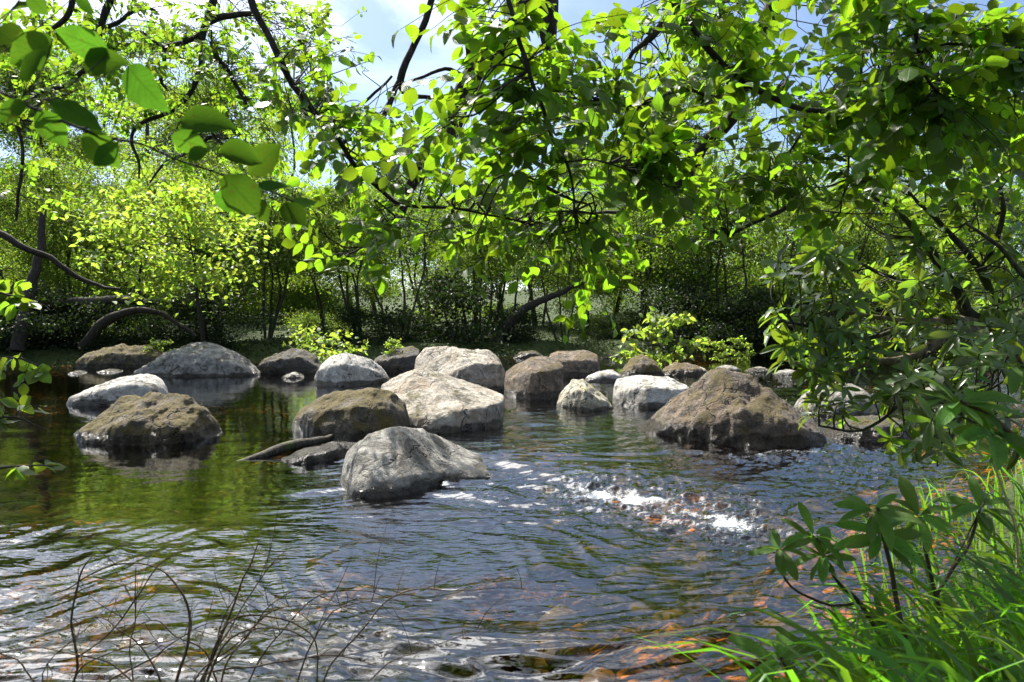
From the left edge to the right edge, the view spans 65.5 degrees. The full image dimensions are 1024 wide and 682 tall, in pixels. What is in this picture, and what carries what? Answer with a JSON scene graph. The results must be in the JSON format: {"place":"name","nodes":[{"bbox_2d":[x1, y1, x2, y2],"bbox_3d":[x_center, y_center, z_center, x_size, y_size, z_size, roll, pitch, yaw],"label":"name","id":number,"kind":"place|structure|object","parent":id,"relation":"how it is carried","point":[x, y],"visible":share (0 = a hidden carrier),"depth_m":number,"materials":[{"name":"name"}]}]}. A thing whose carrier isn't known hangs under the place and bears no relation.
{"place":"outdoors","nodes":[
{"label":"outdoors","id":0,"kind":"place"},
{"bbox_2d":[0,289,1023,681],"bbox_3d":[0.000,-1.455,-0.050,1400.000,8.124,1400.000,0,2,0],"label":"ground","id":1,"kind":"structure","parent":0,"point":[626,661],"depth_m":6.76,"materials":[{"name":"brown soil"}]},
{"bbox_2d":[9,204,46,351],"bbox_3d":[-16.087,-2.159,26.674,0.458,5.033,1.900,0,2,6],"label":"trunk","id":2,"kind":"object","parent":1,"relation":"on","point":[18,344],"visible":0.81,"depth_m":26.59,"materials":[{"name":"plant"}]},
{"bbox_2d":[0,279,66,481],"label":"hazel shrub","id":3,"kind":"object","parent":1,"relation":"on","point":[8,309],"visible":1,"depth_m":4.16,"materials":[{"name":"green plant"}]},
{"bbox_2d":[0,51,108,323],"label":"tree","id":4,"kind":"object","parent":1,"relation":"on","point":[33,195],"visible":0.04,"depth_m":46.77,"materials":[{"name":"green plant"}]},
{"bbox_2d":[0,277,109,350],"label":"shrub","id":5,"kind":"object","parent":1,"relation":"on","point":[8,330],"visible":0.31,"depth_m":27.57,"materials":[{"name":"green plant"}]},
{"bbox_2d":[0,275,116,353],"bbox_3d":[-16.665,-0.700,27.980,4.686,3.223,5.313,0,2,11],"label":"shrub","id":6,"kind":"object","parent":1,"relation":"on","point":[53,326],"visible":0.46,"depth_m":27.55,"materials":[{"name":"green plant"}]},
{"bbox_2d":[0,230,120,289],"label":"fallen branch","id":7,"kind":"object","parent":1,"relation":"on","point":[12,240],"visible":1,"depth_m":24.45,"materials":[{"name":"brown wood"}]},
{"bbox_2d":[0,180,123,335],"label":"tree","id":8,"kind":"object","parent":1,"relation":"on","point":[23,232],"visible":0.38,"depth_m":31.10,"materials":[{"name":"green plant"}]},
{"bbox_2d":[0,56,132,310],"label":"tree","id":9,"kind":"object","parent":1,"relation":"on","point":[3,133],"visible":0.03,"depth_m":63.71,"materials":[{"name":"green plant"}]},
{"bbox_2d":[0,46,152,323],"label":"tree","id":10,"kind":"object","parent":1,"relation":"on","point":[78,154],"visible":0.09,"depth_m":45.81,"materials":[{"name":"green plant"}]},
{"bbox_2d":[0,140,183,335],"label":"tree","id":11,"kind":"object","parent":1,"relation":"on","point":[42,173],"visible":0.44,"depth_m":31.25,"materials":[{"name":"green plant"}]},
{"bbox_2d":[34,295,157,309],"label":"fallen branch","id":12,"kind":"object","parent":1,"relation":"on","point":[107,300],"visible":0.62,"depth_m":27.85,"materials":[{"name":"brown wood"}]},
{"bbox_2d":[55,292,175,351],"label":"shrub","id":13,"kind":"object","parent":1,"relation":"on","point":[103,310],"visible":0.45,"depth_m":28.21,"materials":[{"name":"green plant"}]},
{"bbox_2d":[8,45,236,319],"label":"tree","id":14,"kind":"object","parent":1,"relation":"on","point":[104,124],"visible":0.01,"depth_m":60.87,"materials":[{"name":"green plant"}]},
{"bbox_2d":[5,14,259,323],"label":"tree","id":15,"kind":"object","parent":1,"relation":"on","point":[156,47],"visible":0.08,"depth_m":43.89,"materials":[{"name":"green plant"}]},
{"bbox_2d":[77,307,196,349],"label":"fallen branch","id":16,"kind":"object","parent":1,"relation":"on","point":[93,333],"visible":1,"depth_m":26.92,"materials":[{"name":"brown wood"}]},
{"bbox_2d":[22,131,259,335],"bbox_3d":[-14.798,-3.592,32.075,9.830,9.698,7.391,1,2,24],"label":"tree","id":17,"kind":"object","parent":1,"relation":"on","point":[106,270],"visible":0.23,"depth_m":31.32,"materials":[{"name":"green plant"}]},
{"bbox_2d":[0,0,316,225],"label":"beech tree","id":18,"kind":"object","parent":1,"relation":"on","point":[30,51],"visible":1,"depth_m":1.16,"materials":[{"name":"green plant"}]},
{"bbox_2d":[37,164,297,341],"bbox_3d":[-9.786,-1.579,24.542,6.682,7.128,8.422,0,2,10],"label":"tree","id":19,"kind":"object","parent":1,"relation":"on","point":[192,201],"visible":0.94,"depth_m":23.46,"materials":[{"name":"green plant"}]},
{"bbox_2d":[85,63,250,306],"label":"tree","id":20,"kind":"object","parent":1,"relation":"on","point":[158,140],"visible":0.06,"depth_m":62.77,"materials":[{"name":"green plant"}]},
{"bbox_2d":[0,0,392,223],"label":"alder tree","id":21,"kind":"object","parent":1,"relation":"on","point":[203,49],"visible":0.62,"depth_m":7.99,"materials":[{"name":"green plant"}]},
{"bbox_2d":[119,279,293,353],"bbox_3d":[-11.112,-0.773,28.936,5.313,3.223,4.686,0,2,-2],"label":"shrub","id":22,"kind":"object","parent":1,"relation":"on","point":[215,305],"visible":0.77,"depth_m":28.35,"materials":[{"name":"green plant"}]},
{"bbox_2d":[118,59,301,312],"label":"tree","id":23,"kind":"object","parent":1,"relation":"on","point":[204,95],"visible":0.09,"depth_m":47.92,"materials":[{"name":"green plant"}]},
{"bbox_2d":[99,135,327,332],"bbox_3d":[-12.504,-4.133,33.056,10.254,8.686,6.860,0,2,-8],"label":"tree","id":24,"kind":"object","parent":1,"relation":"on","point":[214,181],"visible":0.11,"depth_m":32.82,"materials":[{"name":"green plant"}]},
{"bbox_2d":[176,109,307,316],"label":"tree","id":25,"kind":"object","parent":1,"relation":"on","point":[272,123],"visible":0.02,"depth_m":65.29,"materials":[{"name":"green plant"}]},
{"bbox_2d":[177,159,364,338],"bbox_3d":[-9.551,-3.567,32.616,6.053,7.664,9.048,1,2,30],"label":"tree","id":26,"kind":"object","parent":1,"relation":"on","point":[270,258],"visible":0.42,"depth_m":32.25,"materials":[{"name":"green plant"}]},
{"bbox_2d":[0,504,560,681],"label":"dead bramble","id":27,"kind":"object","parent":1,"relation":"on","point":[213,650],"visible":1,"depth_m":2.82,"materials":[{"name":"brown plant"}]},
{"bbox_2d":[204,85,368,324],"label":"tree","id":28,"kind":"object","parent":1,"relation":"on","point":[297,298],"visible":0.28,"depth_m":49.18,"materials":[{"name":"green plant"}]},
{"bbox_2d":[226,181,383,332],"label":"tree","id":29,"kind":"object","parent":1,"relation":"on","point":[304,318],"visible":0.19,"depth_m":36.95,"materials":[{"name":"green plant"}]},
{"bbox_2d":[273,324,369,362],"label":"shrub","id":30,"kind":"object","parent":1,"relation":"on","point":[305,339],"visible":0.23,"depth_m":25.54,"materials":[{"name":"green plant"}]},
{"bbox_2d":[264,173,421,336],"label":"tree","id":31,"kind":"object","parent":1,"relation":"on","point":[368,291],"visible":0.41,"depth_m":33.00,"materials":[{"name":"green plant"}]},
{"bbox_2d":[296,300,396,346],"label":"shrub","id":32,"kind":"object","parent":1,"relation":"on","point":[352,319],"visible":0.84,"depth_m":31.80,"materials":[{"name":"green plant"}]},
{"bbox_2d":[332,184,423,321],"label":"tree","id":33,"kind":"object","parent":1,"relation":"on","point":[374,305],"visible":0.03,"depth_m":47.61,"materials":[{"name":"green plant"}]},
{"bbox_2d":[368,305,437,342],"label":"shrub","id":34,"kind":"object","parent":1,"relation":"on","point":[410,335],"visible":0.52,"depth_m":32.80,"materials":[{"name":"green plant"}]},
{"bbox_2d":[322,171,490,338],"bbox_3d":[-4.239,-3.368,33.113,9.016,7.684,6.902,1,2,27],"label":"tree","id":35,"kind":"object","parent":1,"relation":"on","point":[415,215],"visible":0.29,"depth_m":32.65,"materials":[{"name":"green plant"}]},
{"bbox_2d":[341,159,480,324],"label":"tree","id":36,"kind":"object","parent":1,"relation":"on","point":[419,250],"visible":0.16,"depth_m":42.26,"materials":[{"name":"green plant"}]},
{"bbox_2d":[391,182,473,321],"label":"tree","id":37,"kind":"object","parent":1,"relation":"on","point":[417,277],"visible":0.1,"depth_m":56.37,"materials":[{"name":"green plant"}]},
{"bbox_2d":[354,262,525,349],"bbox_3d":[-2.818,-1.188,33.716,6.907,4.190,6.091,0,2,12],"label":"shrub","id":38,"kind":"object","parent":1,"relation":"on","point":[456,292],"visible":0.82,"depth_m":32.89,"materials":[{"name":"green plant"}]},
{"bbox_2d":[0,409,918,681],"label":"riverbed pebbles","id":39,"kind":"object","parent":1,"relation":"on","point":[508,653],"visible":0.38,"depth_m":6.77,"materials":[{"name":"brown stone"}]},
{"bbox_2d":[383,177,566,334],"bbox_3d":[-1.867,-3.716,36.142,9.048,7.664,6.053,1,2,15],"label":"tree","id":40,"kind":"object","parent":1,"relation":"on","point":[481,252],"visible":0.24,"depth_m":36.02,"materials":[{"name":"green plant"}]},
{"bbox_2d":[456,165,550,324],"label":"tree","id":41,"kind":"object","parent":1,"relation":"on","point":[500,284],"visible":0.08,"depth_m":44.20,"materials":[{"name":"green plant"}]},
{"bbox_2d":[0,326,1023,365],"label":"bank undergrowth","id":42,"kind":"object","parent":1,"relation":"on","point":[255,341],"visible":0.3,"depth_m":31.02,"materials":[{"name":"green plant"}]},
{"bbox_2d":[433,186,592,329],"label":"tree","id":43,"kind":"object","parent":1,"relation":"on","point":[515,272],"visible":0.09,"depth_m":35.19,"materials":[{"name":"green plant"}]},
{"bbox_2d":[484,303,562,343],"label":"shrub","id":44,"kind":"object","parent":1,"relation":"on","point":[530,329],"visible":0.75,"depth_m":33.40,"materials":[{"name":"green plant"}]},
{"bbox_2d":[440,169,628,325],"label":"tree","id":45,"kind":"object","parent":1,"relation":"on","point":[531,299],"visible":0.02,"depth_m":42.99,"materials":[{"name":"green plant"}]},
{"bbox_2d":[491,280,587,342],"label":"fallen branch","id":46,"kind":"object","parent":1,"relation":"on","point":[528,306],"visible":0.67,"depth_m":32.89,"materials":[{"name":"brown wood"}]},
{"bbox_2d":[499,129,633,320],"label":"tree","id":47,"kind":"object","parent":1,"relation":"on","point":[575,291],"visible":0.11,"depth_m":54.62,"materials":[{"name":"green plant"}]},
{"bbox_2d":[490,204,660,342],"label":"tree","id":48,"kind":"object","parent":1,"relation":"on","point":[542,283],"visible":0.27,"depth_m":33.73,"materials":[{"name":"green plant"}]},
{"bbox_2d":[505,195,660,335],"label":"tree","id":49,"kind":"object","parent":1,"relation":"on","point":[599,283],"visible":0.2,"depth_m":38.10,"materials":[{"name":"green plant"}]},
{"bbox_2d":[550,127,660,314],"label":"tree","id":50,"kind":"object","parent":1,"relation":"on","point":[614,301],"visible":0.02,"depth_m":61.76,"materials":[{"name":"green plant"}]},
{"bbox_2d":[587,312,646,339],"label":"shrub","id":51,"kind":"object","parent":1,"relation":"on","point":[616,318],"visible":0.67,"depth_m":34.37,"materials":[{"name":"green plant"}]},
{"bbox_2d":[545,70,724,324],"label":"tree","id":52,"kind":"object","parent":1,"relation":"on","point":[667,115],"visible":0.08,"depth_m":45.36,"materials":[{"name":"green plant"}]},
{"bbox_2d":[247,0,1023,343],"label":"beech tree","id":53,"kind":"object","parent":1,"relation":"on","point":[897,102],"visible":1,"depth_m":2.79,"materials":[{"name":"green plant"}]},
{"bbox_2d":[562,197,737,323],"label":"tree","id":54,"kind":"object","parent":1,"relation":"on","point":[616,308],"visible":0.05,"depth_m":46.49,"materials":[{"name":"green plant"}]},
{"bbox_2d":[552,156,762,335],"bbox_3d":[6.752,-4.464,37.680,10.858,9.197,7.264,1,2,35],"label":"tree","id":55,"kind":"object","parent":1,"relation":"on","point":[682,276],"visible":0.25,"depth_m":36.67,"materials":[{"name":"green plant"}]},
{"bbox_2d":[610,306,711,369],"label":"plant","id":56,"kind":"object","parent":1,"relation":"on","point":[660,322],"visible":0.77,"depth_m":24.67,"materials":[{"name":"green plant"}]},
{"bbox_2d":[608,274,756,349],"bbox_3d":[7.161,-1.036,34.108,5.388,3.707,6.110,0,2,-9],"label":"shrub","id":57,"kind":"object","parent":1,"relation":"on","point":[689,296],"visible":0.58,"depth_m":33.13,"materials":[{"name":"green plant"}]},
{"bbox_2d":[611,150,801,339],"bbox_3d":[8.600,-3.978,34.576,10.254,8.686,6.860,-1,2,-28],"label":"tree","id":58,"kind":"object","parent":1,"relation":"on","point":[712,251],"visible":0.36,"depth_m":33.93,"materials":[{"name":"green plant"}]},
{"bbox_2d":[699,339,731,362],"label":"plant","id":59,"kind":"object","parent":1,"relation":"on","point":[721,348],"visible":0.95,"depth_m":27.46,"materials":[{"name":"green plant"}]},
{"bbox_2d":[671,98,800,314],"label":"tree","id":60,"kind":"object","parent":1,"relation":"on","point":[754,113],"visible":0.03,"depth_m":60.83,"materials":[{"name":"green plant"}]},
{"bbox_2d":[724,335,756,361],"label":"plant","id":61,"kind":"object","parent":1,"relation":"on","point":[739,342],"visible":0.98,"depth_m":27.85,"materials":[{"name":"green plant"}]},
{"bbox_2d":[611,9,885,329],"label":"tree","id":62,"kind":"object","parent":1,"relation":"on","point":[726,164],"visible":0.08,"depth_m":42.63,"materials":[{"name":"green plant"}]},
{"bbox_2d":[683,284,834,361],"bbox_3d":[9.806,-0.650,31.763,5.844,3.546,5.154,1,2,15],"label":"shrub","id":63,"kind":"object","parent":1,"relation":"on","point":[735,306],"visible":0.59,"depth_m":31.08,"materials":[{"name":"green plant"}]},
{"bbox_2d":[679,168,838,339],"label":"tree","id":64,"kind":"object","parent":1,"relation":"on","point":[784,230],"visible":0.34,"depth_m":32.26,"materials":[{"name":"green plant"}]},
{"bbox_2d":[726,290,852,359],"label":"shrub","id":65,"kind":"object","parent":1,"relation":"on","point":[790,328],"visible":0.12,"depth_m":30.83,"materials":[{"name":"green plant"}]},
{"bbox_2d":[718,142,867,294],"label":"tree","id":66,"kind":"object","parent":1,"relation":"on","point":[794,249],"visible":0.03,"depth_m":50.38,"materials":[{"name":"green plant"}]},
{"bbox_2d":[634,449,1023,681],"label":"bank grass","id":67,"kind":"structure","parent":1,"relation":"on","point":[921,655],"depth_m":2.12,"materials":[{"name":"green plant"}]},
{"bbox_2d":[728,632,813,681],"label":"rhododendron seedling","id":68,"kind":"object","parent":67,"relation":"on","point":[748,645],"visible":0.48,"depth_m":2.13,"materials":[{"name":"green plant"}]},
{"bbox_2d":[747,501,876,633],"bbox_3d":[0.944,0.754,2.504,0.489,0.469,0.222,-1,2,-32],"label":"rhododendron seedling","id":69,"kind":"object","parent":67,"relation":"on","point":[822,565],"visible":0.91,"depth_m":2.46,"materials":[{"name":"green plant"}]},
{"bbox_2d":[833,494,924,640],"bbox_3d":[1.068,0.691,2.331,0.240,0.491,0.245,1,2,25],"label":"rhododendron seedling","id":70,"kind":"object","parent":67,"relation":"on","point":[883,522],"visible":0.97,"depth_m":2.29,"materials":[{"name":"green plant"}]},
{"bbox_2d":[873,475,1016,616],"bbox_3d":[1.387,0.734,2.570,0.519,0.585,0.239,-1,2,-18],"label":"rhododendron seedling","id":71,"kind":"object","parent":67,"relation":"on","point":[982,519],"visible":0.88,"depth_m":2.55,"materials":[{"name":"green plant"}]},
{"bbox_2d":[906,342,1023,469],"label":"rhododendron seedling","id":72,"kind":"object","parent":67,"relation":"on","point":[972,405],"visible":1,"depth_m":2.29,"materials":[{"name":"green plant"}]},
{"bbox_2d":[993,464,1018,575],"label":"dry stalk","id":73,"kind":"object","parent":67,"relation":"on","point":[1012,517],"visible":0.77,"depth_m":2.60,"materials":[{"name":"plant"}]},
{"bbox_2d":[776,171,949,319],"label":"tree","id":74,"kind":"object","parent":1,"relation":"on","point":[865,253],"visible":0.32,"depth_m":31.98,"materials":[{"name":"green plant"}]},
{"bbox_2d":[795,289,948,368],"bbox_3d":[13.905,-0.348,29.797,5.844,3.546,5.154,-1,2,-28],"label":"shrub","id":75,"kind":"object","parent":1,"relation":"on","point":[879,310],"visible":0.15,"depth_m":29.60,"materials":[{"name":"green plant"}]},
{"bbox_2d":[757,110,1023,470],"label":"rhododendron bush","id":76,"kind":"object","parent":1,"relation":"on","point":[817,365],"visible":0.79,"depth_m":4.66,"materials":[{"name":"green plant"}]},
{"bbox_2d":[838,146,1023,323],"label":"tree","id":77,"kind":"object","parent":1,"relation":"on","point":[930,292],"visible":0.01,"depth_m":46.40,"materials":[{"name":"green plant"}]},
{"bbox_2d":[848,175,1015,331],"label":"tree","id":78,"kind":"object","parent":1,"relation":"on","point":[923,214],"visible":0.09,"depth_m":34.39,"materials":[{"name":"green plant"}]},
{"bbox_2d":[924,169,1023,331],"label":"tree","id":79,"kind":"object","parent":1,"relation":"on","point":[1019,210],"visible":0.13,"depth_m":30.52,"materials":[{"name":"green plant"}]},
{"bbox_2d":[0,356,1023,681],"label":"river water","id":80,"kind":"structure","parent":0,"point":[240,394],"depth_m":13.43,"materials":[{"name":"clear liquid"}]},
{"bbox_2d":[64,374,167,436],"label":"boulder","id":81,"kind":"object","parent":80,"relation":"on","point":[108,393],"visible":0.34,"depth_m":14.86,"materials":[{"name":"stone"}]},
{"bbox_2d":[75,343,163,367],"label":"boulder","id":82,"kind":"object","parent":80,"relation":"on","point":[122,355],"visible":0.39,"depth_m":24.96,"materials":[{"name":"stone"}]},
{"bbox_2d":[71,391,222,491],"bbox_3d":[-5.223,1.506,11.069,2.253,1.601,1.812,0,2,0],"label":"boulder","id":83,"kind":"object","parent":80,"relation":"on","point":[126,435],"visible":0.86,"depth_m":10.43,"materials":[{"name":"stone"}]},
{"bbox_2d":[133,342,260,403],"bbox_3d":[-8.744,0.971,22.523,3.480,1.905,2.506,0,2,0],"label":"boulder","id":84,"kind":"object","parent":80,"relation":"on","point":[201,359],"visible":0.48,"depth_m":21.65,"materials":[{"name":"grey stone"}]},
{"bbox_2d":[218,434,333,470],"bbox_3d":[-2.783,1.339,9.858,0.211,0.204,2.007,1,2,27],"label":"sunken log","id":85,"kind":"object","parent":80,"relation":"in","point":[283,447],"visible":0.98,"depth_m":9.67,"materials":[{"name":"brown wood"}]},
{"bbox_2d":[257,348,321,373],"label":"boulder","id":86,"kind":"object","parent":80,"relation":"on","point":[302,361],"visible":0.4,"depth_m":22.49,"materials":[{"name":"stone"}]},
{"bbox_2d":[280,441,355,531],"bbox_3d":[-2.318,1.772,9.545,0.682,1.149,1.386,1,2,15],"label":"boulder","id":87,"kind":"object","parent":80,"relation":"on","point":[298,468],"visible":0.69,"depth_m":9.05,"materials":[{"name":"stone"}]},
{"bbox_2d":[291,388,409,454],"bbox_3d":[-2.430,1.473,11.264,1.977,1.642,1.465,1,2,16],"label":"boulder","id":88,"kind":"object","parent":80,"relation":"on","point":[352,415],"visible":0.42,"depth_m":10.87,"materials":[{"name":"stone"}]},
{"bbox_2d":[314,353,389,390],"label":"boulder","id":89,"kind":"object","parent":80,"relation":"on","point":[344,370],"visible":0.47,"depth_m":18.94,"materials":[{"name":"stone"}]},
{"bbox_2d":[374,346,419,378],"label":"boulder","id":90,"kind":"object","parent":80,"relation":"on","point":[402,360],"visible":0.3,"depth_m":22.82,"materials":[{"name":"stone"}]},
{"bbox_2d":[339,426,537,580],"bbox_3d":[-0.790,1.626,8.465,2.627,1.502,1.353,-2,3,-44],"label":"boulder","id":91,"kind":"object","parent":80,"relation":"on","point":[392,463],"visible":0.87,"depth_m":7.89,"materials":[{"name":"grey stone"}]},
{"bbox_2d":[381,368,503,455],"bbox_3d":[-1.096,1.363,12.175,1.937,1.810,2.420,0,2,0],"label":"boulder","id":92,"kind":"object","parent":80,"relation":"on","point":[436,402],"visible":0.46,"depth_m":11.81,"materials":[{"name":"beige stone"}]},
{"bbox_2d":[414,346,504,419],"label":"boulder","id":93,"kind":"object","parent":80,"relation":"on","point":[484,368],"visible":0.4,"depth_m":17.68,"materials":[{"name":"beige stone"}]},
{"bbox_2d":[504,356,562,438],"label":"boulder","id":94,"kind":"object","parent":80,"relation":"on","point":[535,377],"visible":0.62,"depth_m":15.91,"materials":[{"name":"brown stone"}]},
{"bbox_2d":[549,350,599,387],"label":"boulder","id":95,"kind":"object","parent":80,"relation":"on","point":[581,363],"visible":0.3,"depth_m":21.34,"materials":[{"name":"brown stone"}]},
{"bbox_2d":[559,461,610,535],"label":"boulder","id":96,"kind":"object","parent":80,"relation":"on","point":[581,525],"visible":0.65,"depth_m":8.69,"materials":[{"name":"stone"}]},
{"bbox_2d":[556,379,614,458],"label":"boulder","id":97,"kind":"object","parent":80,"relation":"on","point":[581,395],"visible":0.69,"depth_m":14.05,"materials":[{"name":"stone"}]},
{"bbox_2d":[585,370,620,404],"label":"boulder","id":98,"kind":"object","parent":80,"relation":"on","point":[604,376],"visible":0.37,"depth_m":19.67,"materials":[{"name":"stone"}]},
{"bbox_2d":[620,354,663,376],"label":"boulder","id":99,"kind":"object","parent":80,"relation":"on","point":[641,364],"visible":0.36,"depth_m":21.62,"materials":[{"name":"stone"}]},
{"bbox_2d":[612,375,688,445],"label":"boulder","id":100,"kind":"object","parent":80,"relation":"on","point":[646,392],"visible":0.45,"depth_m":14.53,"materials":[{"name":"stone"}]},
{"bbox_2d":[662,362,707,386],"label":"boulder","id":101,"kind":"object","parent":80,"relation":"on","point":[680,369],"visible":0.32,"depth_m":21.61,"materials":[{"name":"brown stone"}]},
{"bbox_2d":[635,367,829,506],"bbox_3d":[2.954,1.354,11.109,2.880,1.965,1.845,1,2,35],"label":"boulder","id":102,"kind":"object","parent":80,"relation":"on","point":[720,407],"visible":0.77,"depth_m":10.38,"materials":[{"name":"stone"}]},
{"bbox_2d":[771,369,803,403],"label":"stone","id":103,"kind":"object","parent":80,"relation":"on","point":[785,372],"visible":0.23,"depth_m":21.80,"materials":[{"name":"grey stone"}]},
{"bbox_2d":[793,382,879,429],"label":"boulder","id":104,"kind":"object","parent":80,"relation":"on","point":[801,409],"visible":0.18,"depth_m":13.24,"materials":[{"name":"grey stone"}]},
{"bbox_2d":[821,415,912,493],"bbox_3d":[4.865,1.666,11.003,1.214,1.264,1.248,0,2,0],"label":"boulder","id":105,"kind":"object","parent":80,"relation":"on","point":[870,436],"visible":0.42,"depth_m":10.60,"materials":[{"name":"stone"}]},
{"bbox_2d":[0,0,1023,289],"label":"sky","id":106,"kind":"structure","parent":0,"point":[382,19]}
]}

